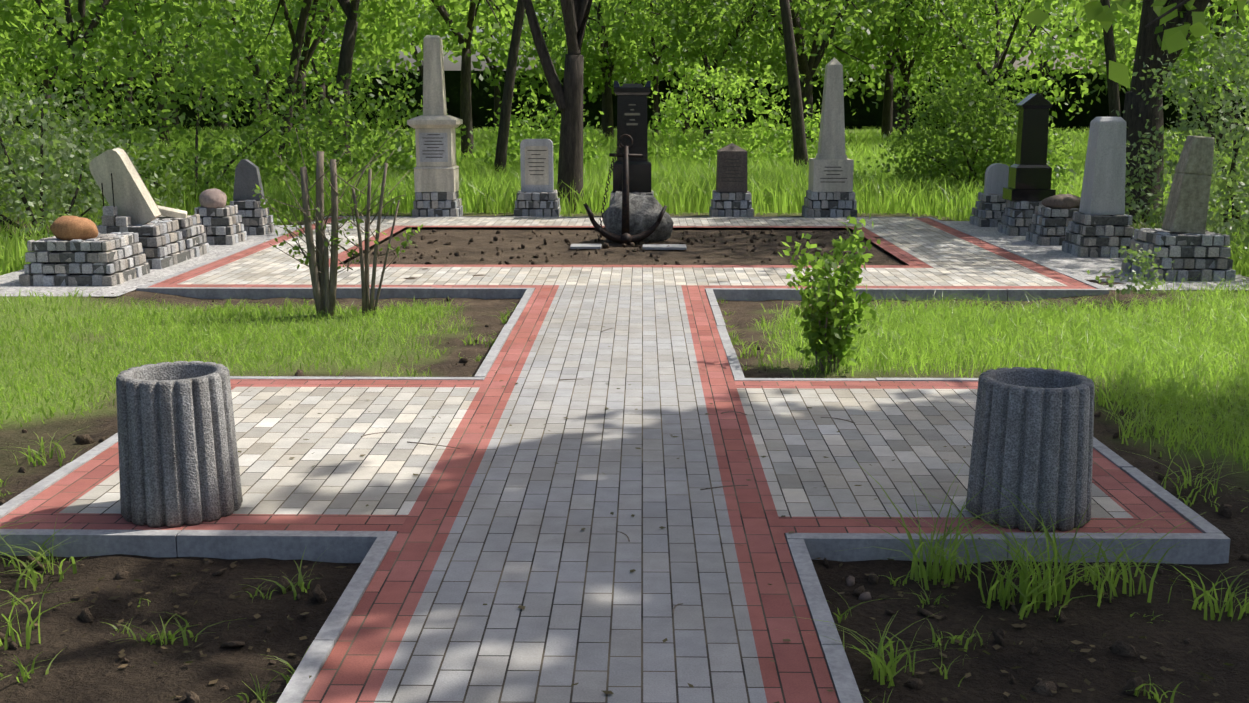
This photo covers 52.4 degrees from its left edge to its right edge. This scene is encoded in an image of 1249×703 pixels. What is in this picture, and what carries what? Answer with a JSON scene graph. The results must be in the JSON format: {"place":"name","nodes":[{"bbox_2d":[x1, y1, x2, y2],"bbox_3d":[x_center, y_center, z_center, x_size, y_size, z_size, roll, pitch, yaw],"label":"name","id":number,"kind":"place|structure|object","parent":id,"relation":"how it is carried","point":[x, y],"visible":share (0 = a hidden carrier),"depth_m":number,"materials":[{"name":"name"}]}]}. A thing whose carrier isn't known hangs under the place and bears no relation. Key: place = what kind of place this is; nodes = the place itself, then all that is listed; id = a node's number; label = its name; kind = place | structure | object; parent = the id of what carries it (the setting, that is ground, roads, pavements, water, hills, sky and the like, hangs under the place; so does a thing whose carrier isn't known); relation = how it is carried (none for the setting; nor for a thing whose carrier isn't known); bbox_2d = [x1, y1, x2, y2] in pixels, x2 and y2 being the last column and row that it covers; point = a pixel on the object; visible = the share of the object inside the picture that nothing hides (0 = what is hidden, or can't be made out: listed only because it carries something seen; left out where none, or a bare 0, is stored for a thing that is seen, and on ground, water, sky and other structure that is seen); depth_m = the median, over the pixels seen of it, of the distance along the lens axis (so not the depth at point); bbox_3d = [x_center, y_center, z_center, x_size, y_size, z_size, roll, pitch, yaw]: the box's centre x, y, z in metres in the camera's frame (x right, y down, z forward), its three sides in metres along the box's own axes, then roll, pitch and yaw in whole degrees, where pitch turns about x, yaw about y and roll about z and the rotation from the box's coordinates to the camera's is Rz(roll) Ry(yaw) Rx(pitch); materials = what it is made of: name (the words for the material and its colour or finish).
{"place":"outdoors","nodes":[
{"label":"outdoors","id":0,"kind":"place"},
{"bbox_2d":[412,191,462,216],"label":"plinth","id":1,"kind":"structure","parent":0,"point":[457,211],"depth_m":18.09,"materials":[{"name":"grey stone"}]},
{"bbox_2d":[407,35,462,191],"bbox_3d":[-2.708,-3.392,18.133,0.700,2.190,0.620,0,11,1],"label":"monument shaft","id":2,"kind":"object","parent":1,"relation":"on","point":[436,176],"visible":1,"depth_m":17.97,"materials":[{"name":"grey stone"}]},
{"bbox_2d":[419,133,447,161],"bbox_3d":[-2.711,-2.898,18.006,0.400,0.410,0.006,0,11,1],"label":"monument panel","id":3,"kind":"object","parent":2,"relation":"attached to","point":[424,137],"visible":1,"depth_m":18.00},
{"bbox_2d":[514,190,560,216],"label":"plinth","id":4,"kind":"structure","parent":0,"point":[526,196],"depth_m":18.10,"materials":[{"name":"grey stone"}]},
{"bbox_2d":[520,139,553,191],"bbox_3d":[-1.258,-2.677,18.255,0.462,0.752,0.140,0,11,1],"label":"headstone","id":5,"kind":"object","parent":4,"relation":"on","point":[524,143],"visible":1,"depth_m":18.18,"materials":[{"name":"stone"}]},
{"bbox_2d":[525,146,548,184],"bbox_3d":[-1.259,-2.668,18.183,0.340,0.550,0.006,0,11,1],"label":"inscription plaque","id":6,"kind":"object","parent":5,"relation":"attached to","point":[543,179],"visible":1,"depth_m":18.18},
{"bbox_2d":[19,1,1141,70],"label":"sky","id":7,"kind":"structure","parent":0,"point":[449,65],"materials":[{"name":"white"}]},
{"bbox_2d":[0,129,1248,702],"bbox_3d":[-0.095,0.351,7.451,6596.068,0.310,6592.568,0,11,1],"label":"ground","id":8,"kind":"structure","parent":0,"point":[86,669],"depth_m":4.54,"materials":[{"name":"soil"}]},
{"bbox_2d":[257,126,413,315],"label":"sapling stems","id":9,"kind":"object","parent":8,"relation":"on","point":[324,286],"visible":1,"depth_m":10.21,"materials":[{"name":"brown plant"}]},
{"bbox_2d":[374,285,766,702],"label":"grey paving","id":10,"kind":"structure","parent":8,"relation":"on","point":[595,616],"depth_m":4.79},
{"bbox_2d":[361,328,854,614],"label":"twigs","id":11,"kind":"object","parent":10,"relation":"on","point":[618,531],"visible":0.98,"depth_m":6.15,"materials":[{"name":"brown wood"}]},
{"bbox_2d":[252,152,890,367],"bbox_3d":[-0.570,-0.749,9.282,5.150,1.320,0.902,7,13,30],"label":"shrub","id":12,"kind":"object","parent":8,"relation":"on","point":[814,334],"visible":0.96,"depth_m":8.15,"materials":[{"name":"green plant"}]},
{"bbox_2d":[59,217,1132,517],"bbox_3d":[-0.036,-0.616,11.551,8.060,0.001,13.080,0,11,1],"label":"paving light","id":13,"kind":"object","parent":8,"relation":"on","point":[907,443],"visible":0.7,"depth_m":6.59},
{"bbox_2d":[116,361,242,527],"bbox_3d":[-1.817,0.364,5.163,0.471,0.580,0.475,-2,11,-10],"label":"litter bin","id":14,"kind":"object","parent":13,"relation":"on","point":[178,456],"visible":0.98,"depth_m":4.99,"materials":[{"name":"concrete"}]},
{"bbox_2d":[966,367,1094,531],"bbox_3d":[1.643,0.382,5.117,0.489,0.563,0.485,6,13,27],"label":"litter bin","id":15,"kind":"object","parent":13,"relation":"on","point":[1032,440],"visible":1,"depth_m":4.94,"materials":[{"name":"concrete"}]},
{"bbox_2d":[10,217,1182,702],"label":"red paving","id":16,"kind":"structure","parent":8,"relation":"on","point":[358,661],"depth_m":5.20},
{"bbox_2d":[0,226,1201,533],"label":"red paving","id":17,"kind":"structure","parent":8,"relation":"on","point":[312,522],"depth_m":5.12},
{"bbox_2d":[0,216,1229,702],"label":"kerbs","id":18,"kind":"structure","parent":8,"relation":"on","point":[368,550],"depth_m":4.91,"materials":[{"name":"concrete"}]},
{"bbox_2d":[345,230,902,264],"bbox_3d":[0.009,-1.208,14.736,5.800,0.053,3.800,0,11,1],"label":"soil bed","id":19,"kind":"object","parent":8,"relation":"on","point":[617,252],"visible":0.65,"depth_m":14.55,"materials":[{"name":"brown soil"}]},
{"bbox_2d":[355,229,871,264],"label":"soil clods","id":20,"kind":"object","parent":19,"relation":"on","point":[632,244],"visible":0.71,"depth_m":14.75,"materials":[{"name":"brown soil"}]},
{"bbox_2d":[583,134,666,244],"bbox_3d":[0.009,-1.902,14.948,0.999,1.292,0.324,-3,12,-14],"label":"anchor","id":21,"kind":"object","parent":19,"relation":"on","point":[625,237],"visible":1,"depth_m":14.93,"materials":[{"name":"metal"}]},
{"bbox_2d":[570,244,686,249],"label":"anchor base slabs","id":22,"kind":"structure","parent":19,"relation":"on","point":[645,246],"depth_m":14.45,"materials":[{"name":"concrete"}]},
{"bbox_2d":[603,191,673,242],"bbox_3d":[0.156,-1.631,15.368,0.841,0.615,0.655,-3,12,-16],"label":"rock","id":23,"kind":"object","parent":19,"relation":"on","point":[644,211],"visible":0.65,"depth_m":15.17,"materials":[{"name":"grey stone"}]},
{"bbox_2d":[0,0,1248,239],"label":"tree trunks","id":24,"kind":"object","parent":8,"relation":"on","point":[568,96],"visible":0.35,"depth_m":25.70,"materials":[{"name":"brown plant"}]},
{"bbox_2d":[0,0,1248,206],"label":"dark foliage","id":25,"kind":"object","parent":24,"relation":"attached to","point":[198,70],"visible":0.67,"depth_m":22.37,"materials":[{"name":"green plant"}]},
{"bbox_2d":[0,0,1248,207],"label":"green foliage","id":26,"kind":"object","parent":24,"relation":"attached to","point":[628,30],"visible":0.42,"depth_m":36.95,"materials":[{"name":"green plant"}]},
{"bbox_2d":[0,0,1248,169],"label":"foliage","id":27,"kind":"object","parent":8,"relation":"on","point":[1174,39],"visible":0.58,"depth_m":29.62,"materials":[{"name":"green leaves"}]},
{"bbox_2d":[1144,0,1189,27],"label":"hanging twig","id":28,"kind":"object","parent":27,"relation":"attached to","point":[1168,12],"visible":1,"depth_m":3.85,"materials":[{"name":"brown plant"}]},
{"bbox_2d":[0,297,1248,702],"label":"grass tufts","id":29,"kind":"object","parent":8,"relation":"on","point":[1054,577],"visible":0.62,"depth_m":4.52,"materials":[{"name":"green plant"}]},
{"bbox_2d":[0,221,1248,295],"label":"gravel strips","id":30,"kind":"object","parent":8,"relation":"on","point":[1056,257],"depth_m":12.57,"materials":[{"name":"grey gravel"}]},
{"bbox_2d":[19,232,149,285],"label":"plinth","id":31,"kind":"structure","parent":30,"relation":"on","point":[97,258],"depth_m":11.47,"materials":[{"name":"grey stone"}]},
{"bbox_2d":[50,216,97,240],"bbox_3d":[-5.058,-1.138,11.660,0.415,0.216,0.323,2,10,-23],"label":"boulder","id":32,"kind":"object","parent":31,"relation":"on","point":[69,228],"visible":0.94,"depth_m":11.55,"materials":[{"name":"orange stone"}]},
{"bbox_2d":[97,220,188,268],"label":"plinth","id":33,"kind":"structure","parent":30,"relation":"on","point":[161,229],"depth_m":12.67,"materials":[{"name":"grey stone"}]},
{"bbox_2d":[101,173,115,225],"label":"slab props","id":34,"kind":"object","parent":33,"relation":"on","point":[112,193],"visible":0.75,"depth_m":12.60,"materials":[{"name":"grey stone"}]},
{"bbox_2d":[101,206,130,225],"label":"stone blocks","id":35,"kind":"structure","parent":33,"relation":"on","point":[110,213],"depth_m":12.58,"materials":[{"name":"grey stone"}]},
{"bbox_2d":[89,147,161,224],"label":"leaning slab","id":36,"kind":"structure","parent":33,"relation":"on","point":[134,200],"depth_m":12.67,"materials":[{"name":"stone"}]},
{"bbox_2d":[154,214,209,258],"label":"plinth","id":37,"kind":"structure","parent":30,"relation":"on","point":[192,225],"depth_m":13.57,"materials":[{"name":"grey stone"}]},
{"bbox_2d":[157,205,186,217],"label":"stone slab","id":38,"kind":"structure","parent":37,"relation":"on","point":[171,212],"depth_m":13.52,"materials":[{"name":"stone"}]},
{"bbox_2d":[194,205,246,244],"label":"plinth","id":39,"kind":"structure","parent":30,"relation":"on","point":[234,238],"depth_m":14.68,"materials":[{"name":"grey stone"}]},
{"bbox_2d":[199,188,226,208],"bbox_3d":[-4.805,-1.788,14.792,0.378,0.223,0.290,6,13,29],"label":"boulder","id":40,"kind":"object","parent":39,"relation":"on","point":[214,198],"visible":0.98,"depth_m":14.69,"materials":[{"name":"stone"}]},
{"bbox_2d":[230,199,274,234],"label":"plinth","id":41,"kind":"structure","parent":30,"relation":"on","point":[261,212],"depth_m":15.73,"materials":[{"name":"grey stone"}]},
{"bbox_2d":[233,159,264,199],"bbox_3d":[-4.703,-2.149,15.840,0.369,0.500,0.120,0,11,1],"label":"headstone","id":42,"kind":"object","parent":41,"relation":"on","point":[247,176],"visible":0.88,"depth_m":15.79,"materials":[{"name":"stone"}]},
{"bbox_2d":[970,192,1005,226],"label":"plinth","id":43,"kind":"structure","parent":30,"relation":"on","point":[982,215],"depth_m":16.69,"materials":[{"name":"grey stone"}]},
{"bbox_2d":[984,163,1008,193],"bbox_3d":[4.962,-2.293,16.845,0.322,0.402,0.120,0,11,1],"label":"headstone","id":44,"kind":"object","parent":43,"relation":"on","point":[996,177],"visible":0.75,"depth_m":16.79,"materials":[{"name":"stone"}]},
{"bbox_2d":[997,200,1041,235],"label":"plinth","id":45,"kind":"structure","parent":30,"relation":"on","point":[1010,229],"depth_m":15.65,"materials":[{"name":"grey stone"}]},
{"bbox_2d":[1002,94,1055,200],"bbox_3d":[5.047,-2.534,15.725,0.540,1.300,0.400,0,11,1],"label":"gravestone","id":46,"kind":"object","parent":45,"relation":"on","point":[1030,174],"visible":0.98,"depth_m":15.63,"materials":[{"name":"stone"}]},
{"bbox_2d":[1026,205,1078,245],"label":"plinth","id":47,"kind":"structure","parent":30,"relation":"on","point":[1038,218],"depth_m":14.62,"materials":[{"name":"grey stone"}]},
{"bbox_2d":[1041,194,1080,208],"bbox_3d":[5.115,-1.750,14.756,0.548,0.162,0.360,-2,11,-10],"label":"boulder","id":48,"kind":"object","parent":47,"relation":"on","point":[1064,201],"visible":0.81,"depth_m":14.62,"materials":[{"name":"beige stone"}]},
{"bbox_2d":[1061,211,1135,257],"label":"plinth","id":49,"kind":"structure","parent":30,"relation":"on","point":[1078,249],"depth_m":13.51,"materials":[{"name":"grey stone"}]},
{"bbox_2d":[1079,117,1125,214],"bbox_3d":[5.167,-1.999,13.637,0.379,1.030,0.339,0,11,1],"label":"stele","id":50,"kind":"object","parent":49,"relation":"on","point":[1103,189],"visible":1,"depth_m":13.51,"materials":[{"name":"stone"}]},
{"bbox_2d":[1121,228,1235,280],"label":"plinth","id":51,"kind":"structure","parent":30,"relation":"on","point":[1222,256],"depth_m":11.77,"materials":[{"name":"grey stone"}]},
{"bbox_2d":[1162,135,1214,233],"bbox_3d":[5.310,-1.568,11.937,0.350,0.915,0.259,0,11,1],"label":"gravestone","id":52,"kind":"object","parent":51,"relation":"on","point":[1186,211],"visible":1,"depth_m":11.85,"materials":[{"name":"stone"}]},
{"bbox_2d":[0,293,1248,702],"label":"soil clods","id":53,"kind":"object","parent":8,"relation":"on","point":[1122,647],"visible":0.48,"depth_m":4.34,"materials":[{"name":"brown soil"}]},
{"bbox_2d":[0,316,1248,702],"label":"leaf litter","id":54,"kind":"object","parent":8,"relation":"on","point":[256,616],"visible":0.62,"depth_m":4.28,"materials":[{"name":"brown plant"}]},
{"bbox_2d":[4,68,1246,130],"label":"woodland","id":55,"kind":"object","parent":8,"relation":"on","point":[863,118],"visible":0.1,"depth_m":72.30,"materials":[{"name":"green plant"}]},
{"bbox_2d":[609,190,653,206],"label":"plinth","id":56,"kind":"structure","parent":8,"relation":"on","point":[636,193],"depth_m":18.06,"materials":[{"name":"grey stone"}]},
{"bbox_2d":[613,81,650,191],"bbox_3d":[0.112,-3.075,18.155,0.550,1.560,0.400,0,11,1],"label":"monument","id":57,"kind":"object","parent":56,"relation":"on","point":[639,167],"visible":0.98,"depth_m":18.02,"materials":[{"name":"stone"}]},
{"bbox_2d":[624,104,639,124],"bbox_3d":[0.110,-3.205,17.994,0.270,0.598,0.009,0,11,1],"label":"inscription","id":58,"kind":"object","parent":57,"relation":"attached to","point":[632,114],"visible":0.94,"depth_m":17.96,"materials":[{"name":"grey metal"}]},
{"bbox_2d":[709,190,753,216],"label":"plinth","id":59,"kind":"structure","parent":8,"relation":"on","point":[715,212],"depth_m":18.06,"materials":[{"name":"grey stone"}]},
{"bbox_2d":[716,143,746,191],"bbox_3d":[1.542,-2.645,18.221,0.430,0.690,0.360,0,11,1],"label":"gravestone","id":60,"kind":"object","parent":59,"relation":"on","point":[731,151],"visible":0.96,"depth_m":18.06,"materials":[{"name":"grey stone"}]},
{"bbox_2d":[802,190,856,216],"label":"plinth","id":61,"kind":"structure","parent":8,"relation":"on","point":[811,195],"depth_m":17.99,"materials":[{"name":"grey stone"}]},
{"bbox_2d":[808,57,853,191],"bbox_3d":[2.961,-3.234,18.083,0.560,1.870,0.540,0,11,1],"label":"obelisk","id":62,"kind":"object","parent":61,"relation":"on","point":[831,148],"visible":1,"depth_m":17.95,"materials":[{"name":"stone"}]},
{"bbox_2d":[423,134,846,181],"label":"inscriptions","id":63,"kind":"object","parent":62,"relation":"attached to","point":[546,150],"visible":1,"depth_m":18.04,"materials":[{"name":"black paint"}]},
{"bbox_2d":[801,227,864,371],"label":"shrub stems","id":64,"kind":"object","parent":8,"relation":"on","point":[828,361],"visible":0.23,"depth_m":8.23,"materials":[{"name":"brown plant"}]},
{"bbox_2d":[846,437,1125,599],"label":"pebbles","id":65,"kind":"object","parent":8,"relation":"on","point":[850,580],"visible":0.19,"depth_m":4.53,"materials":[{"name":"stone"}]},
{"bbox_2d":[0,196,1248,471],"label":"lawn grass","id":66,"kind":"structure","parent":0,"point":[1134,336],"depth_m":9.01,"materials":[{"name":"green plant"}]},
{"bbox_2d":[0,5,1248,294],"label":"bushes","id":67,"kind":"object","parent":66,"relation":"on","point":[56,145],"visible":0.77,"depth_m":14.84,"materials":[{"name":"green plant"}]},
{"bbox_2d":[0,125,1248,276],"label":"meadow grass","id":68,"kind":"structure","parent":0,"point":[680,180],"depth_m":20.86,"materials":[{"name":"green plant"}]}
]}

